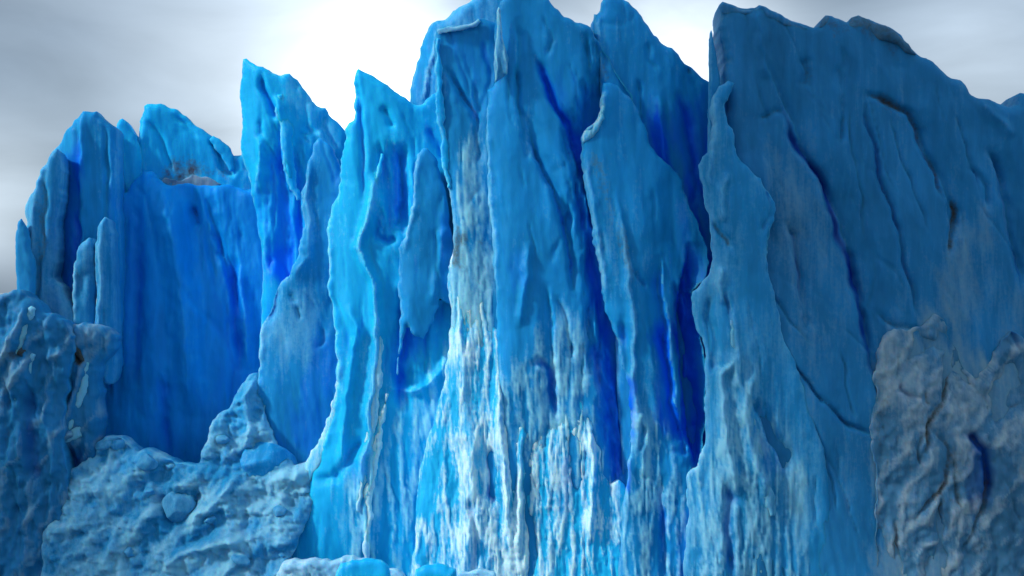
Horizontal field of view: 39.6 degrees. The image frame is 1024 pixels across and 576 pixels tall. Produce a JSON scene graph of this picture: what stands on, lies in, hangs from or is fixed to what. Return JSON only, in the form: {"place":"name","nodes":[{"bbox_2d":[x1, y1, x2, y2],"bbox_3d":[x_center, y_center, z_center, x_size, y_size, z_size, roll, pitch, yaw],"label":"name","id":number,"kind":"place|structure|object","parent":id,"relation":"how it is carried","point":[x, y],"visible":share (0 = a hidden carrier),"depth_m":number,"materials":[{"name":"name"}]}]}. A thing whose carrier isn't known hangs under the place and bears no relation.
{"place":"outdoors","nodes":[
{"label":"outdoors","id":0,"kind":"place"},
{"bbox_2d":[0,0,1023,292],"label":"sky","id":1,"kind":"structure","parent":0,"point":[60,60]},
{"label":"water","id":2,"kind":"structure","parent":0,"visible":0},
{"bbox_2d":[0,290,75,575],"bbox_3d":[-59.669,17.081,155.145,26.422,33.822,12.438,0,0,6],"label":"ice buttress","id":3,"kind":"structure","parent":2,"relation":"in","point":[37,351],"depth_m":150.33,"materials":[{"name":"ice"}]},
{"bbox_2d":[15,218,36,294],"bbox_3d":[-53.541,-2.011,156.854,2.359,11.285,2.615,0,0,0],"label":"ice flake","id":4,"kind":"object","parent":3,"relation":"on","point":[26,270],"visible":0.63,"depth_m":155.71,"materials":[{"name":"blue ice"}]},
{"bbox_2d":[25,149,73,320],"bbox_3d":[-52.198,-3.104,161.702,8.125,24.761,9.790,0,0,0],"label":"ice slab","id":5,"kind":"structure","parent":3,"relation":"on","point":[46,207],"depth_m":157.68,"materials":[{"name":"blue ice"}]},
{"bbox_2d":[41,373,312,575],"bbox_3d":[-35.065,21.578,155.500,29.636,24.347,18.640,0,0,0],"label":"ice ramp","id":6,"kind":"structure","parent":2,"relation":"in","point":[110,513],"depth_m":150.95,"materials":[{"name":"blue ice"}]},
{"bbox_2d":[65,322,121,466],"bbox_3d":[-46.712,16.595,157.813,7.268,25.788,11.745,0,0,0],"label":"ice buttress","id":7,"kind":"structure","parent":6,"relation":"on","point":[98,346],"depth_m":153.47,"materials":[{"name":"ice"}]},
{"bbox_2d":[72,238,96,324],"bbox_3d":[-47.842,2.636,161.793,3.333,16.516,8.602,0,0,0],"label":"ice pillar","id":8,"kind":"structure","parent":7,"relation":"on","point":[84,294],"depth_m":157.85,"materials":[{"name":"blue ice"}]},
{"bbox_2d":[95,217,121,384],"bbox_3d":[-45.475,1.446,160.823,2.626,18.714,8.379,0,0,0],"label":"ice pillar","id":9,"kind":"structure","parent":7,"relation":"on","point":[108,299],"depth_m":157.73,"materials":[{"name":"blue ice"}]},
{"bbox_2d":[95,440,111,449],"bbox_3d":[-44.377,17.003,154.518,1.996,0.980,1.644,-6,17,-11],"label":"ice boulder","id":10,"kind":"object","parent":6,"relation":"on","point":[102,445],"visible":1,"depth_m":154.03,"materials":[{"name":"blue ice"}]},
{"bbox_2d":[111,439,125,450],"bbox_3d":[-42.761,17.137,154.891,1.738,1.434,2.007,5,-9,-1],"label":"ice boulder","id":11,"kind":"object","parent":6,"relation":"on","point":[116,445],"visible":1,"depth_m":154.19,"materials":[{"name":"blue ice"}]},
{"bbox_2d":[124,546,134,557],"bbox_3d":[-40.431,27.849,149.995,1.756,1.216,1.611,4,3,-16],"label":"ice boulder","id":12,"kind":"object","parent":6,"relation":"on","point":[128,551],"visible":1,"depth_m":149.48,"materials":[{"name":"blue ice"}]},
{"bbox_2d":[136,453,157,470],"bbox_3d":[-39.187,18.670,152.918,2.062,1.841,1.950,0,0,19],"label":"ice boulder","id":13,"kind":"object","parent":6,"relation":"on","point":[146,461],"visible":1,"depth_m":152.17,"materials":[{"name":"blue ice"}]},
{"bbox_2d":[143,487,155,497],"bbox_3d":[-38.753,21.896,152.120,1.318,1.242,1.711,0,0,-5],"label":"ice boulder","id":14,"kind":"object","parent":6,"relation":"on","point":[148,492],"visible":1,"depth_m":151.56,"materials":[{"name":"blue ice"}]},
{"bbox_2d":[165,463,174,470],"bbox_3d":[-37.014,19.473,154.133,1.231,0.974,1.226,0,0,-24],"label":"ice boulder","id":15,"kind":"object","parent":6,"relation":"on","point":[169,466],"visible":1,"depth_m":153.71,"materials":[{"name":"blue ice"}]},
{"bbox_2d":[162,492,195,522],"bbox_3d":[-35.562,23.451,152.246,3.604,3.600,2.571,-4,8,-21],"label":"ice boulder","id":16,"kind":"object","parent":6,"relation":"on","point":[178,507],"visible":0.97,"depth_m":151.47,"materials":[{"name":"blue ice"}]},
{"bbox_2d":[203,516,215,523],"bbox_3d":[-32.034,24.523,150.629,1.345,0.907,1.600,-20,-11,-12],"label":"ice boulder","id":17,"kind":"object","parent":6,"relation":"on","point":[210,519],"visible":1,"depth_m":150.16,"materials":[{"name":"blue ice"}]},
{"bbox_2d":[215,434,229,443],"bbox_3d":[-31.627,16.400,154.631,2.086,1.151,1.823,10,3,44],"label":"ice boulder","id":18,"kind":"object","parent":6,"relation":"on","point":[222,439],"visible":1,"depth_m":153.91,"materials":[{"name":"blue ice"}]},
{"bbox_2d":[231,554,249,565],"bbox_3d":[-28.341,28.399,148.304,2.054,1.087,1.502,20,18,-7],"label":"ice boulder","id":19,"kind":"object","parent":6,"relation":"on","point":[239,560],"visible":1,"depth_m":147.86,"materials":[{"name":"blue ice"}]},
{"bbox_2d":[240,442,297,476],"bbox_3d":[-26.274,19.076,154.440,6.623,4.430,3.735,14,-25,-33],"label":"ice boulder","id":20,"kind":"object","parent":6,"relation":"on","point":[261,458],"visible":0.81,"depth_m":153.04,"materials":[{"name":"blue ice"}]},
{"bbox_2d":[273,505,286,516],"bbox_3d":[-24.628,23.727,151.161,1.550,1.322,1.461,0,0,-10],"label":"ice boulder","id":21,"kind":"object","parent":6,"relation":"on","point":[279,510],"visible":1,"depth_m":150.61,"materials":[{"name":"blue ice"}]},
{"bbox_2d":[240,58,345,347],"bbox_3d":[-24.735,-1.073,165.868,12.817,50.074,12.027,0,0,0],"label":"ice spire","id":22,"kind":"structure","parent":6,"relation":"on","point":[287,122],"depth_m":161.18,"materials":[{"name":"blue ice"}]},
{"bbox_2d":[257,138,340,463],"bbox_3d":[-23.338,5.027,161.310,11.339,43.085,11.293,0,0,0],"label":"ice slab","id":23,"kind":"structure","parent":22,"relation":"attached to","point":[296,380],"depth_m":156.62,"materials":[{"name":"blue ice"}]},
{"bbox_2d":[105,171,262,462],"bbox_3d":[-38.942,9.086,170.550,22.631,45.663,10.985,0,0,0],"label":"ice wall","id":24,"kind":"structure","parent":2,"relation":"on","point":[192,307],"depth_m":166.70,"materials":[{"name":"blue ice"}]},
{"bbox_2d":[49,111,125,365],"bbox_3d":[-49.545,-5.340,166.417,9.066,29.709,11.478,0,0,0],"label":"ice tower","id":25,"kind":"structure","parent":24,"relation":"on","point":[90,146],"depth_m":162.11,"materials":[{"name":"blue ice"}]},
{"bbox_2d":[117,119,142,192],"bbox_3d":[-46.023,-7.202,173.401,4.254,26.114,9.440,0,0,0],"label":"ice pinnacle","id":26,"kind":"object","parent":24,"relation":"on","point":[133,162],"visible":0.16,"depth_m":169.39,"materials":[{"name":"blue ice"}]},
{"bbox_2d":[138,104,250,189],"bbox_3d":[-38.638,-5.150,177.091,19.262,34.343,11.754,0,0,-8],"label":"ice peak","id":27,"kind":"structure","parent":24,"relation":"on","point":[177,146],"depth_m":171.92,"materials":[{"name":"blue ice"}]},
{"bbox_2d":[336,558,390,575],"bbox_3d":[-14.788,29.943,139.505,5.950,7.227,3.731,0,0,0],"label":"ice boulder","id":28,"kind":"object","parent":2,"relation":"in","point":[369,567],"visible":1,"depth_m":138.06,"materials":[{"name":"blue ice"}]},
{"bbox_2d":[291,69,453,575],"bbox_3d":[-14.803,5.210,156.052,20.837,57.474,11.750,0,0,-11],"label":"ice spire","id":29,"kind":"structure","parent":2,"relation":"in","point":[363,462],"depth_m":151.72,"materials":[{"name":"blue ice"}]},
{"bbox_2d":[397,19,480,375],"bbox_3d":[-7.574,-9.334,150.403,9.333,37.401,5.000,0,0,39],"label":"ice slab","id":30,"kind":"structure","parent":29,"relation":"attached to","point":[426,247],"depth_m":150.23,"materials":[{"name":"blue ice"}]},
{"bbox_2d":[410,0,576,104],"bbox_3d":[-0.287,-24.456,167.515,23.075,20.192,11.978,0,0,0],"label":"ice dome","id":31,"kind":"structure","parent":29,"relation":"on","point":[422,89],"depth_m":162.50,"materials":[{"name":"blue ice"}]},
{"bbox_2d":[276,555,495,575],"bbox_3d":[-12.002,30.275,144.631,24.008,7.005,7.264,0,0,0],"label":"snow shelf","id":32,"kind":"object","parent":2,"relation":"in","point":[314,566],"visible":0.7,"depth_m":141.57,"materials":[{"name":"white snow"}]},
{"bbox_2d":[414,563,455,575],"bbox_3d":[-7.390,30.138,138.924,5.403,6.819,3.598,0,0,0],"label":"ice boulder","id":33,"kind":"object","parent":2,"relation":"in","point":[437,569],"visible":1,"depth_m":137.49,"materials":[{"name":"blue ice"}]},
{"bbox_2d":[410,254,625,575],"bbox_3d":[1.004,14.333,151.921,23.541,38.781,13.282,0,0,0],"label":"ice apron","id":34,"kind":"object","parent":2,"relation":"in","point":[466,521],"visible":0.84,"depth_m":147.00,"materials":[{"name":"blue ice"}]},
{"bbox_2d":[486,0,631,575],"bbox_3d":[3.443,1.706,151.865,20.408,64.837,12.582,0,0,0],"label":"ice tower","id":35,"kind":"structure","parent":2,"relation":"in","point":[556,347],"depth_m":147.61,"materials":[{"name":"blue ice"}]},
{"bbox_2d":[434,18,496,346],"bbox_3d":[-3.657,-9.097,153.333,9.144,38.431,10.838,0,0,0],"label":"ice tower","id":36,"kind":"structure","parent":35,"relation":"attached to","point":[467,63],"depth_m":148.46,"materials":[{"name":"blue ice"}]},
{"bbox_2d":[590,0,712,473],"bbox_3d":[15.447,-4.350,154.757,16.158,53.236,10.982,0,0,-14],"label":"ice tower","id":37,"kind":"structure","parent":35,"relation":"attached to","point":[666,87],"depth_m":150.02,"materials":[{"name":"blue ice"}]},
{"bbox_2d":[580,82,708,575],"bbox_3d":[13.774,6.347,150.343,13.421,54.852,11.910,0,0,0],"label":"ice slab","id":38,"kind":"structure","parent":2,"relation":"in","point":[648,243],"depth_m":146.00,"materials":[{"name":"blue ice"}]},
{"bbox_2d":[683,81,829,575],"bbox_3d":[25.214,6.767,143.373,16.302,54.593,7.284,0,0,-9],"label":"ice slab","id":39,"kind":"structure","parent":2,"relation":"in","point":[748,496],"depth_m":140.97,"materials":[{"name":"blue ice"}]},
{"bbox_2d":[707,31,719,151],"bbox_3d":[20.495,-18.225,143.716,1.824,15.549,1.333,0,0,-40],"label":"ice needle","id":40,"kind":"object","parent":39,"relation":"attached to","point":[714,81],"visible":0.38,"depth_m":143.13,"materials":[{"name":"blue ice"}]},
{"bbox_2d":[713,2,1023,575],"bbox_3d":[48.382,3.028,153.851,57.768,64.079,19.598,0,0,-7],"label":"ice massif","id":41,"kind":"structure","parent":2,"relation":"on","point":[885,163],"depth_m":144.00,"materials":[{"name":"ice"}]},
{"bbox_2d":[869,314,1023,575],"bbox_3d":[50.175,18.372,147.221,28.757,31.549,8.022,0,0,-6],"label":"ice block","id":42,"kind":"structure","parent":2,"relation":"in","point":[953,453],"depth_m":143.56,"materials":[{"name":"ice"}]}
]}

